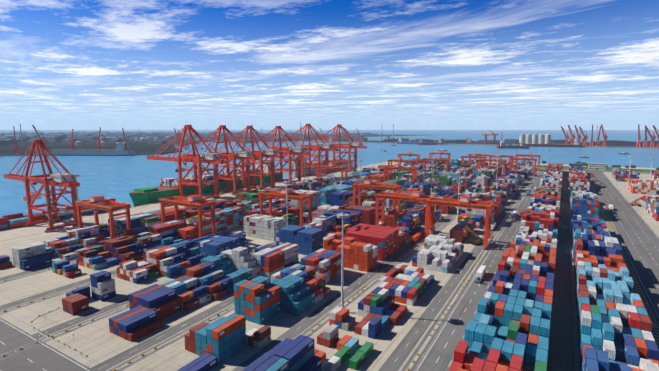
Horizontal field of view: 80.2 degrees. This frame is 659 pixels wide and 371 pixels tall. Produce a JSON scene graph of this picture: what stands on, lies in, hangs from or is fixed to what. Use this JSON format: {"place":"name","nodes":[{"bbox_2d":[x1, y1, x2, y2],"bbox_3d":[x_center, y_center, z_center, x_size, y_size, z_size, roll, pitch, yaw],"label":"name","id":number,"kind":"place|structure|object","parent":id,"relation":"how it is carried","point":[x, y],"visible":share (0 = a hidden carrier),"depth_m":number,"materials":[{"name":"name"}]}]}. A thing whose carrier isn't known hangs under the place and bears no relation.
{"place":"outdoors","nodes":[
{"label":"outdoors","id":0,"kind":"place"},
{"bbox_2d":[0,318,93,370],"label":"cross road","id":1,"kind":"structure","parent":0,"point":[40,356],"depth_m":125.68,"materials":[{"name":"grey asphalt"}]},
{"bbox_2d":[0,136,210,154],"bbox_3d":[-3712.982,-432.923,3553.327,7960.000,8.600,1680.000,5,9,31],"label":"shore ground","id":2,"kind":"structure","parent":0,"point":[139,146],"depth_m":1653.91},
{"bbox_2d":[13,124,189,153],"bbox_3d":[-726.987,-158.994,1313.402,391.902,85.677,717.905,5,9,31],"label":"distant cranes","id":3,"kind":"object","parent":2,"relation":"on","point":[71,144],"visible":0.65,"depth_m":1154.92,"materials":[{"name":"paint"}]},
{"bbox_2d":[0,213,247,280],"bbox_3d":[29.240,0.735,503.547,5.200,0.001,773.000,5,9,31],"label":"truck lane","id":4,"kind":"structure","parent":0,"point":[27,272],"depth_m":200.86,"materials":[{"name":"grey asphalt"}]},
{"bbox_2d":[32,241,275,338],"bbox_3d":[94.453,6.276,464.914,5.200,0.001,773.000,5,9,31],"label":"truck lane","id":5,"kind":"structure","parent":0,"point":[64,325],"depth_m":151.34,"materials":[{"name":"grey asphalt"}]},
{"bbox_2d":[0,203,329,309],"bbox_3d":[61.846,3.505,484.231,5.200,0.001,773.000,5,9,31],"label":"truck lane","id":6,"kind":"structure","parent":0,"point":[31,298],"depth_m":175.00,"materials":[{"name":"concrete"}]},
{"bbox_2d":[0,165,379,256],"bbox_3d":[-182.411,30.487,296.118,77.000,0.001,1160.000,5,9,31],"label":"apron pavement","id":7,"kind":"structure","parent":0,"point":[5,247],"depth_m":300.12,"materials":[{"name":"concrete"}]},
{"bbox_2d":[4,140,82,231],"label":"ship-to-shore crane","id":8,"kind":"object","parent":7,"relation":"on","point":[64,180],"visible":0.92,"depth_m":289.63,"materials":[{"name":"paint"}]},
{"bbox_2d":[73,174,79,228],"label":"light mast","id":9,"kind":"object","parent":7,"relation":"on","point":[75,175],"visible":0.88,"depth_m":282.45,"materials":[{"name":"metal"}]},
{"bbox_2d":[147,125,226,198],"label":"ship-to-shore crane","id":10,"kind":"object","parent":7,"relation":"on","point":[211,157],"visible":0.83,"depth_m":404.93,"materials":[{"name":"paint"}]},
{"bbox_2d":[182,125,258,194],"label":"ship-to-shore crane","id":11,"kind":"object","parent":7,"relation":"on","point":[245,155],"visible":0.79,"depth_m":443.82,"materials":[{"name":"paint"}]},
{"bbox_2d":[213,125,283,189],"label":"ship-to-shore crane","id":12,"kind":"object","parent":7,"relation":"on","point":[268,152],"visible":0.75,"depth_m":482.97,"materials":[{"name":"paint"}]},
{"bbox_2d":[246,126,310,183],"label":"ship-to-shore crane","id":13,"kind":"object","parent":7,"relation":"on","point":[299,151],"visible":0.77,"depth_m":530.91,"materials":[{"name":"paint"}]},
{"bbox_2d":[273,124,338,176],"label":"ship-to-shore crane","id":14,"kind":"object","parent":7,"relation":"on","point":[327,148],"visible":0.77,"depth_m":592.38,"materials":[{"name":"paint"}]},
{"bbox_2d":[304,124,366,171],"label":"gantry crane","id":15,"kind":"object","parent":7,"relation":"on","point":[354,145],"visible":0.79,"depth_m":673.19,"materials":[{"name":"paint"}]},
{"bbox_2d":[5,133,417,139],"bbox_3d":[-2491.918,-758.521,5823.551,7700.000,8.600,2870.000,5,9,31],"label":"shore ground","id":16,"kind":"structure","parent":0,"point":[267,137],"depth_m":4627.88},
{"bbox_2d":[90,184,457,370],"bbox_3d":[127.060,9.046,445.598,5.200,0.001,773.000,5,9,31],"label":"truck lane","id":17,"kind":"structure","parent":0,"point":[140,347],"depth_m":137.16,"materials":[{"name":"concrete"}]},
{"bbox_2d":[0,161,658,370],"bbox_3d":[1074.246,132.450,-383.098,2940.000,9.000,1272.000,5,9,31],"label":"terminal ground","id":18,"kind":"structure","parent":0,"point":[94,349],"depth_m":154.22,"materials":[{"name":"concrete"}]},
{"bbox_2d":[30,307,91,368],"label":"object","id":19,"kind":"object","parent":18,"relation":"on","point":[58,340],"visible":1,"depth_m":134.96,"materials":[{"name":"paint"}]},
{"bbox_2d":[74,195,130,238],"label":"gantry crane","id":20,"kind":"object","parent":18,"relation":"on","point":[91,202],"visible":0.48,"depth_m":242.07,"materials":[{"name":"paint"}]},
{"bbox_2d":[0,164,369,230],"bbox_3d":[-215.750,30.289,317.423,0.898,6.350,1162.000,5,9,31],"label":"quay wall fenders","id":21,"kind":"object","parent":18,"relation":"attached to","point":[146,204],"depth_m":360.14,"materials":[{"name":"paint"}]},
{"bbox_2d":[158,195,215,237],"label":"gantry crane","id":22,"kind":"object","parent":18,"relation":"on","point":[194,202],"visible":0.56,"depth_m":248.59,"materials":[{"name":"paint"}]},
{"bbox_2d":[0,168,541,370],"bbox_3d":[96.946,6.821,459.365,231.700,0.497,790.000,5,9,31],"label":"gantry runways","id":23,"kind":"object","parent":18,"relation":"on","point":[424,350],"visible":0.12,"depth_m":155.83,"materials":[{"name":"paint"}]},
{"bbox_2d":[258,188,312,225],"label":"gantry crane","id":24,"kind":"object","parent":18,"relation":"on","point":[291,194],"visible":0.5,"depth_m":276.24,"materials":[{"name":"paint"}]},
{"bbox_2d":[283,181,289,225],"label":"light mast","id":25,"kind":"object","parent":18,"relation":"on","point":[286,182],"visible":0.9,"depth_m":245.90,"materials":[{"name":"metal"}]},
{"bbox_2d":[0,158,658,370],"bbox_3d":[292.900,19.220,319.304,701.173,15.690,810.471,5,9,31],"label":"containers","id":26,"kind":"object","parent":18,"relation":"on","point":[507,328],"visible":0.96,"depth_m":187.59,"materials":[{"name":"metal"}]},
{"bbox_2d":[0,165,658,370],"bbox_3d":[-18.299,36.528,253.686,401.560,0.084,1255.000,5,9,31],"label":"painted markings","id":27,"kind":"object","parent":18,"relation":"on","point":[603,211],"visible":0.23,"depth_m":172.86,"materials":[{"name":"paint"}]},
{"bbox_2d":[316,163,347,180],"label":"gantry crane","id":28,"kind":"object","parent":18,"relation":"on","point":[332,166],"visible":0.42,"depth_m":479.40,"materials":[{"name":"paint"}]},
{"bbox_2d":[336,213,348,307],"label":"light mast","id":29,"kind":"object","parent":18,"relation":"on","point":[342,215],"visible":0.94,"depth_m":153.19,"materials":[{"name":"metal"}]},
{"bbox_2d":[352,179,401,209],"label":"gantry crane","id":30,"kind":"object","parent":18,"relation":"on","point":[371,185],"visible":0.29,"depth_m":322.66,"materials":[{"name":"paint"}]},
{"bbox_2d":[383,164,417,181],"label":"gantry crane","id":31,"kind":"object","parent":18,"relation":"on","point":[398,167],"visible":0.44,"depth_m":471.59,"materials":[{"name":"paint"}]},
{"bbox_2d":[388,157,415,172],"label":"gantry crane","id":32,"kind":"object","parent":18,"relation":"on","point":[401,160],"visible":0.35,"depth_m":579.35,"materials":[{"name":"paint"}]},
{"bbox_2d":[374,191,434,238],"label":"gantry crane","id":33,"kind":"object","parent":18,"relation":"on","point":[419,197],"visible":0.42,"depth_m":269.28,"materials":[{"name":"paint"}]},
{"bbox_2d":[398,152,420,164],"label":"gantry crane","id":34,"kind":"object","parent":18,"relation":"on","point":[409,154],"visible":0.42,"depth_m":716.06,"materials":[{"name":"paint"}]},
{"bbox_2d":[423,157,449,171],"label":"gantry crane","id":35,"kind":"object","parent":18,"relation":"on","point":[439,159],"visible":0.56,"depth_m":601.58,"materials":[{"name":"paint"}]},
{"bbox_2d":[429,151,450,158],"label":"gantry crane","id":36,"kind":"object","parent":18,"relation":"on","point":[441,153],"visible":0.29,"depth_m":756.66,"materials":[{"name":"paint"}]},
{"bbox_2d":[456,169,462,217],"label":"light mast","id":37,"kind":"object","parent":18,"relation":"on","point":[459,170],"visible":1,"depth_m":318.21,"materials":[{"name":"metal"}]},
{"bbox_2d":[426,195,493,249],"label":"gantry crane","id":38,"kind":"object","parent":18,"relation":"on","point":[468,203],"visible":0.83,"depth_m":245.21,"materials":[{"name":"paint"}]},
{"bbox_2d":[463,227,483,244],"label":"reach stacker","id":39,"kind":"object","parent":18,"relation":"on","point":[479,240],"visible":1,"depth_m":248.72,"materials":[{"name":"paint"}]},
{"bbox_2d":[461,154,486,166],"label":"gantry crane","id":40,"kind":"object","parent":18,"relation":"on","point":[475,157],"visible":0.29,"depth_m":659.64,"materials":[{"name":"paint"}]},
{"bbox_2d":[468,152,490,163],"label":"gantry crane","id":41,"kind":"object","parent":18,"relation":"on","point":[476,153],"visible":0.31,"depth_m":714.25,"materials":[{"name":"paint"}]},
{"bbox_2d":[478,157,506,175],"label":"gantry crane","id":42,"kind":"object","parent":18,"relation":"on","point":[496,159],"visible":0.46,"depth_m":587.23,"materials":[{"name":"paint"}]},
{"bbox_2d":[489,153,513,168],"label":"gantry crane","id":43,"kind":"object","parent":18,"relation":"on","point":[501,156],"visible":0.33,"depth_m":678.88,"materials":[{"name":"paint"}]},
{"bbox_2d":[509,156,536,176],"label":"gantry crane","id":44,"kind":"object","parent":18,"relation":"on","point":[523,158],"visible":0.79,"depth_m":612.13,"materials":[{"name":"paint"}]},
{"bbox_2d":[516,153,540,170],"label":"gantry crane","id":45,"kind":"object","parent":18,"relation":"on","point":[530,155],"visible":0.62,"depth_m":694.81,"materials":[{"name":"paint"}]},
{"bbox_2d":[0,130,658,217],"bbox_3d":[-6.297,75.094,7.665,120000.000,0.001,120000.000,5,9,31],"label":"sea water","id":46,"kind":"structure","parent":0,"point":[119,178],"depth_m":1060.30,"materials":[{"name":"blue liquid"}]},
{"bbox_2d":[0,198,122,229],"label":"shipping containers","id":47,"kind":"object","parent":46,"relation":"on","point":[13,220],"visible":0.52,"depth_m":303.43,"materials":[{"name":"metal"}]},
{"bbox_2d":[37,141,134,155],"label":"cargo ship","id":48,"kind":"object","parent":46,"relation":"in","point":[122,149],"visible":0.9,"depth_m":1128.58,"materials":[{"name":"paint"}]},
{"bbox_2d":[129,159,279,205],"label":"container ship","id":49,"kind":"object","parent":46,"relation":"in","point":[167,187],"visible":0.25,"depth_m":422.50,"materials":[{"name":"paint"}]},
{"bbox_2d":[283,156,352,178],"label":"cargo ship","id":50,"kind":"object","parent":46,"relation":"on","point":[305,170],"visible":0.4,"depth_m":627.13,"materials":[{"name":"paint"}]},
{"bbox_2d":[313,137,333,142],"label":"grey ship","id":51,"kind":"object","parent":46,"relation":"in","point":[330,140],"visible":0.6,"depth_m":2275.49,"materials":[{"name":"paint"}]},
{"bbox_2d":[0,141,658,155],"bbox_3d":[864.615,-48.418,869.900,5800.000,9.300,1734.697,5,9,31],"label":"quay walls","id":52,"kind":"structure","parent":46,"relation":"in","point":[361,142],"depth_m":1626.11,"materials":[{"name":"paint"}]},
{"bbox_2d":[397,137,428,143],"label":"ship","id":53,"kind":"object","parent":46,"relation":"in","point":[400,140],"visible":0.81,"depth_m":2045.38,"materials":[{"name":"paint"}]},
{"bbox_2d":[418,138,436,144],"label":"ship","id":54,"kind":"object","parent":46,"relation":"on","point":[420,142],"visible":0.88,"depth_m":1923.43,"materials":[{"name":"paint"}]},
{"bbox_2d":[429,138,442,144],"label":"ship","id":55,"kind":"object","parent":46,"relation":"on","point":[440,142],"visible":0.67,"depth_m":1961.91,"materials":[{"name":"paint"}]},
{"bbox_2d":[466,138,497,143],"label":"red ship","id":56,"kind":"object","parent":46,"relation":"on","point":[469,141],"visible":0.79,"depth_m":1965.40,"materials":[{"name":"paint"}]},
{"bbox_2d":[496,141,529,148],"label":"ship","id":57,"kind":"object","parent":46,"relation":"on","point":[501,145],"visible":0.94,"depth_m":1557.65,"materials":[{"name":"paint"}]},
{"bbox_2d":[517,138,582,147],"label":"ship","id":58,"kind":"object","parent":46,"relation":"on","point":[577,144],"visible":0.85,"depth_m":1679.24,"materials":[{"name":"paint"}]},
{"bbox_2d":[0,0,658,129],"label":"sky","id":59,"kind":"structure","parent":0,"point":[65,64],"materials":[{"name":"blue"}]},
{"bbox_2d":[232,173,505,370],"bbox_3d":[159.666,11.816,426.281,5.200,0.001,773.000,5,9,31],"label":"truck lane","id":60,"kind":"structure","parent":0,"point":[294,331],"depth_m":164.89,"materials":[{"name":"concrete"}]},
{"bbox_2d":[411,233,422,242],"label":"truck","id":61,"kind":"object","parent":60,"relation":"on","point":[416,237],"visible":1,"depth_m":254.05,"materials":[{"name":"paint"}]},
{"bbox_2d":[201,138,629,146],"bbox_3d":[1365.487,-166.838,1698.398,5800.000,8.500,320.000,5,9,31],"label":"land","id":62,"kind":"structure","parent":0,"point":[381,141],"depth_m":2339.63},
{"bbox_2d":[0,124,649,150],"bbox_3d":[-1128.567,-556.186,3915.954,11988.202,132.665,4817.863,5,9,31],"label":"industrial buildings","id":63,"kind":"structure","parent":62,"relation":"on","point":[21,137],"depth_m":2652.56,"materials":[{"name":"paint"}]},
{"bbox_2d":[276,133,583,143],"bbox_3d":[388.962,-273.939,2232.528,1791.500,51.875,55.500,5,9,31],"label":"storage tanks","id":64,"kind":"object","parent":62,"relation":"on","point":[539,138],"visible":0.67,"depth_m":1853.89,"materials":[{"name":"metal"}]},
{"bbox_2d":[210,137,657,146],"bbox_3d":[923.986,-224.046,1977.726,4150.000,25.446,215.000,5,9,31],"label":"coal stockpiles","id":65,"kind":"object","parent":62,"relation":"on","point":[620,143],"visible":0.6,"depth_m":1785.64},
{"bbox_2d":[320,124,658,146],"bbox_3d":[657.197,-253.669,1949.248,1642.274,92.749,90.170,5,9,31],"label":"harbor cranes","id":66,"kind":"object","parent":62,"relation":"on","point":[604,136],"visible":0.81,"depth_m":1668.23,"materials":[{"name":"paint"}]},
{"bbox_2d":[378,169,537,370],"bbox_3d":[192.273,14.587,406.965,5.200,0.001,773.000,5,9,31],"label":"truck lane","id":67,"kind":"structure","parent":0,"point":[402,351],"depth_m":160.26,"materials":[{"name":"grey asphalt"}]},
{"bbox_2d":[491,222,495,230],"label":"truck","id":68,"kind":"object","parent":67,"relation":"on","point":[493,225],"visible":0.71,"depth_m":283.72,"materials":[{"name":"paint"}]},
{"bbox_2d":[415,169,545,370],"bbox_3d":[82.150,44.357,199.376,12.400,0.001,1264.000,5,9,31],"label":"road","id":69,"kind":"structure","parent":0,"point":[445,355],"depth_m":162.08,"materials":[{"name":"grey asphalt"}]},
{"bbox_2d":[475,265,485,283],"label":"truck","id":70,"kind":"object","parent":69,"relation":"on","point":[481,272],"visible":1,"depth_m":189.05,"materials":[{"name":"paint"}]},
{"bbox_2d":[510,213,515,221],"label":"truck","id":71,"kind":"object","parent":69,"relation":"on","point":[513,217],"visible":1,"depth_m":311.42,"materials":[{"name":"paint"}]},
{"bbox_2d":[547,170,575,370],"bbox_3d":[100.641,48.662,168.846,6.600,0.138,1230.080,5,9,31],"label":"railway tracks","id":72,"kind":"object","parent":0,"point":[564,205],"visible":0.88,"depth_m":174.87,"materials":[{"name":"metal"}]},
{"bbox_2d":[474,161,655,169],"bbox_3d":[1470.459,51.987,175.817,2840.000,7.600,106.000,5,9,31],"label":"trees","id":73,"kind":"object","parent":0,"point":[587,166],"depth_m":773.38,"materials":[{"name":"green plant"}]},
{"bbox_2d":[536,168,649,173],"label":"cross road","id":74,"kind":"structure","parent":0,"point":[593,170],"depth_m":685.95,"materials":[{"name":"grey asphalt"}]},
{"bbox_2d":[585,170,658,360],"bbox_3d":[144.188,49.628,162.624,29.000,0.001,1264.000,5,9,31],"label":"road","id":75,"kind":"structure","parent":0,"point":[636,230],"depth_m":259.22,"materials":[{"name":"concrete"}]},
{"bbox_2d":[594,179,605,187],"bbox_3d":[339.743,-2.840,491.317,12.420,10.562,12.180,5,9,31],"label":"truck","id":76,"kind":"object","parent":75,"relation":"on","point":[602,184],"visible":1,"depth_m":490.01,"materials":[{"name":"paint"}]},
{"bbox_2d":[629,195,646,206],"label":"reach stacker","id":77,"kind":"object","parent":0,"point":[643,198],"visible":0.94,"depth_m":370.98,"materials":[{"name":"paint"}]},
{"bbox_3d":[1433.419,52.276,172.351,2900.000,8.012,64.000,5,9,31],"label":"verge soil","id":78,"kind":"structure","parent":0,"visible":0},
{"bbox_2d":[450,161,658,172],"bbox_3d":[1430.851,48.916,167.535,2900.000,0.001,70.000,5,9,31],"label":"verge grass","id":79,"kind":"structure","parent":78,"relation":"on","point":[586,168],"depth_m":711.45,"materials":[{"name":"green plant"}]},
{"bbox_2d":[423,158,658,169],"bbox_3d":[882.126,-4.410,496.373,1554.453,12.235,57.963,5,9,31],"label":"trees","id":80,"kind":"object","parent":79,"relation":"on","point":[616,166],"visible":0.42,"depth_m":721.25,"materials":[{"name":"green plant"}]},
{"bbox_2d":[588,163,617,169],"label":"gatehouse building","id":81,"kind":"structure","parent":79,"relation":"on","point":[597,166],"depth_m":707.23,"materials":[{"name":"paint"}]}
]}

